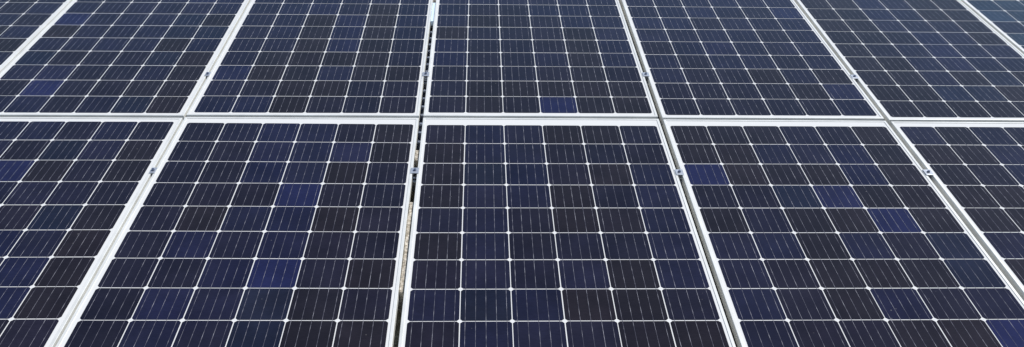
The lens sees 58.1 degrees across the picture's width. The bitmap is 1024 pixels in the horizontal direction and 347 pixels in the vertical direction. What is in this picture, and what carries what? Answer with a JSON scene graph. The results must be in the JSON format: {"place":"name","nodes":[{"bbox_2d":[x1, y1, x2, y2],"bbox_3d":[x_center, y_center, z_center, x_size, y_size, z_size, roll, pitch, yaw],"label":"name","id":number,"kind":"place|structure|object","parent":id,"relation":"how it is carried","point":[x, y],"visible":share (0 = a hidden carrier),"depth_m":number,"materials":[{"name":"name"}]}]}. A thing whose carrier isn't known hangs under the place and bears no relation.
{"place":"outdoors","nodes":[
{"label":"outdoors","id":0,"kind":"place"},
{"bbox_2d":[419,0,736,346],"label":"ground","id":1,"kind":"structure","parent":0,"point":[434,1],"depth_m":4.03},
{"bbox_2d":[393,202,413,346],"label":"concrete block","id":2,"kind":"structure","parent":1,"relation":"on","point":[402,280],"depth_m":3.14,"materials":[{"name":"grey concrete"}]},
{"bbox_2d":[410,150,418,201],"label":"concrete block","id":3,"kind":"structure","parent":1,"relation":"on","point":[415,166],"depth_m":3.78,"materials":[{"name":"grey concrete"}]},
{"bbox_2d":[423,80,650,92],"bbox_3d":[0.125,-0.420,4.432,7.348,0.043,0.040,0,32,-2],"label":"mounting rail","id":4,"kind":"object","parent":1,"relation":"on","point":[425,85],"depth_m":4.40,"materials":[{"name":"metal"}]},
{"bbox_2d":[0,0,71,71],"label":"solar panel","id":5,"kind":"object","parent":4,"relation":"on","point":[24,24],"visible":0.95,"depth_m":4.82,"materials":[{"name":"glass"}]},
{"bbox_2d":[0,0,250,119],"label":"solar panel","id":6,"kind":"object","parent":4,"relation":"on","point":[123,58],"visible":0.97,"depth_m":4.45,"materials":[{"name":"glass"}]},
{"bbox_2d":[186,0,432,119],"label":"solar panel","id":7,"kind":"object","parent":4,"relation":"on","point":[329,58],"visible":0.99,"depth_m":4.48,"materials":[{"name":"glass"}]},
{"bbox_2d":[416,90,425,149],"bbox_3d":[-0.406,-0.261,4.157,0.114,0.030,0.552,0,32,-2],"label":"cable tray","id":8,"kind":"object","parent":4,"relation":"attached to","point":[421,121],"visible":0.23,"depth_m":4.13,"materials":[{"name":"metal"}]},
{"bbox_2d":[422,72,428,80],"bbox_3d":[-0.410,-0.452,4.395,0.032,0.066,0.040,0,32,-2],"label":"clamp","id":9,"kind":"object","parent":4,"relation":"attached to","point":[424,74],"visible":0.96,"depth_m":4.38,"materials":[{"name":"metal"}]},
{"bbox_2d":[425,25,432,79],"bbox_3d":[-0.426,-0.621,4.729,0.114,0.030,0.696,0,32,-2],"label":"cable tray","id":10,"kind":"object","parent":4,"relation":"attached to","point":[429,50],"visible":0.21,"depth_m":4.75,"materials":[{"name":"metal"}]},
{"bbox_2d":[431,3,435,25],"bbox_3d":[-0.433,-0.876,5.064,0.017,0.028,0.263,0,32,-2],"label":"plastic strip","id":11,"kind":"object","parent":10,"relation":"on","point":[433,13],"visible":0.77,"depth_m":5.04,"materials":[{"name":"white plastic"}]},
{"bbox_2d":[423,0,657,118],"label":"solar panel","id":12,"kind":"object","parent":4,"relation":"on","point":[534,59],"visible":1,"depth_m":4.52,"materials":[{"name":"glass"}]},
{"bbox_2d":[642,72,649,81],"bbox_3d":[0.643,-0.456,4.444,0.032,0.066,0.040,0,32,-2],"label":"clamp","id":13,"kind":"object","parent":4,"relation":"attached to","point":[646,75],"visible":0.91,"depth_m":4.43,"materials":[{"name":"metal"}]},
{"bbox_2d":[620,0,883,123],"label":"solar panel","id":14,"kind":"object","parent":4,"relation":"on","point":[739,60],"visible":0.98,"depth_m":4.56,"materials":[{"name":"glass"}]},
{"bbox_2d":[850,75,858,81],"bbox_3d":[1.656,-0.448,4.471,0.032,0.066,0.040,0,32,-2],"label":"clamp","id":15,"kind":"object","parent":4,"relation":"attached to","point":[855,77],"visible":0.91,"depth_m":4.45,"materials":[{"name":"metal"}]},
{"bbox_2d":[794,0,1023,125],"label":"solar panel","id":16,"kind":"object","parent":4,"relation":"on","point":[931,61],"visible":0.98,"depth_m":4.67,"materials":[{"name":"glass"}]},
{"bbox_2d":[960,0,1023,53],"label":"solar panel","id":17,"kind":"object","parent":4,"relation":"on","point":[1004,19],"visible":0.94,"depth_m":5.16,"materials":[{"name":"glass"}]},
{"bbox_2d":[411,177,684,191],"bbox_3d":[0.150,0.043,3.696,7.348,0.043,0.040,0,32,-2],"label":"mounting rail","id":18,"kind":"object","parent":1,"relation":"on","point":[413,185],"depth_m":3.67,"materials":[{"name":"metal"}]},
{"bbox_2d":[0,117,182,346],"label":"solar panel","id":19,"kind":"object","parent":18,"relation":"on","point":[72,189],"visible":0.98,"depth_m":3.42,"materials":[{"name":"glass"}]},
{"bbox_2d":[149,168,156,175],"bbox_3d":[-1.406,0.009,3.625,0.022,0.066,0.040,0,32,-2],"label":"clamp","id":20,"kind":"object","parent":18,"relation":"attached to","point":[152,170],"visible":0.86,"depth_m":3.61,"materials":[{"name":"metal"}]},
{"bbox_2d":[55,117,418,346],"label":"solar panel","id":21,"kind":"object","parent":18,"relation":"on","point":[262,231],"visible":1,"depth_m":3.23,"materials":[{"name":"glass"}]},
{"bbox_2d":[411,168,418,179],"bbox_3d":[-0.385,0.009,3.665,0.032,0.066,0.040,0,32,-2],"label":"clamp","id":22,"kind":"object","parent":18,"relation":"attached to","point":[415,171],"visible":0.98,"depth_m":3.65,"materials":[{"name":"metal"}]},
{"bbox_2d":[398,118,735,346],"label":"solar panel","id":23,"kind":"object","parent":18,"relation":"on","point":[553,232],"visible":1,"depth_m":3.27,"materials":[{"name":"glass"}]},
{"bbox_2d":[675,169,683,180],"bbox_3d":[0.668,0.015,3.696,0.032,0.066,0.040,0,32,-2],"label":"clamp","id":24,"kind":"object","parent":18,"relation":"attached to","point":[679,172],"visible":0.88,"depth_m":3.68,"materials":[{"name":"metal"}]},
{"bbox_2d":[662,119,1023,346],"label":"solar panel","id":25,"kind":"object","parent":18,"relation":"on","point":[831,233],"visible":1,"depth_m":3.31,"materials":[{"name":"glass"}]},
{"bbox_2d":[923,169,933,178],"bbox_3d":[1.681,0.016,3.736,0.032,0.066,0.040,0,32,-2],"label":"clamp","id":26,"kind":"object","parent":18,"relation":"attached to","point":[929,172],"visible":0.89,"depth_m":3.72,"materials":[{"name":"metal"}]},
{"bbox_2d":[890,121,1023,300],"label":"solar panel","id":27,"kind":"object","parent":18,"relation":"on","point":[977,170],"visible":0.98,"depth_m":3.72,"materials":[{"name":"glass"}]}
]}

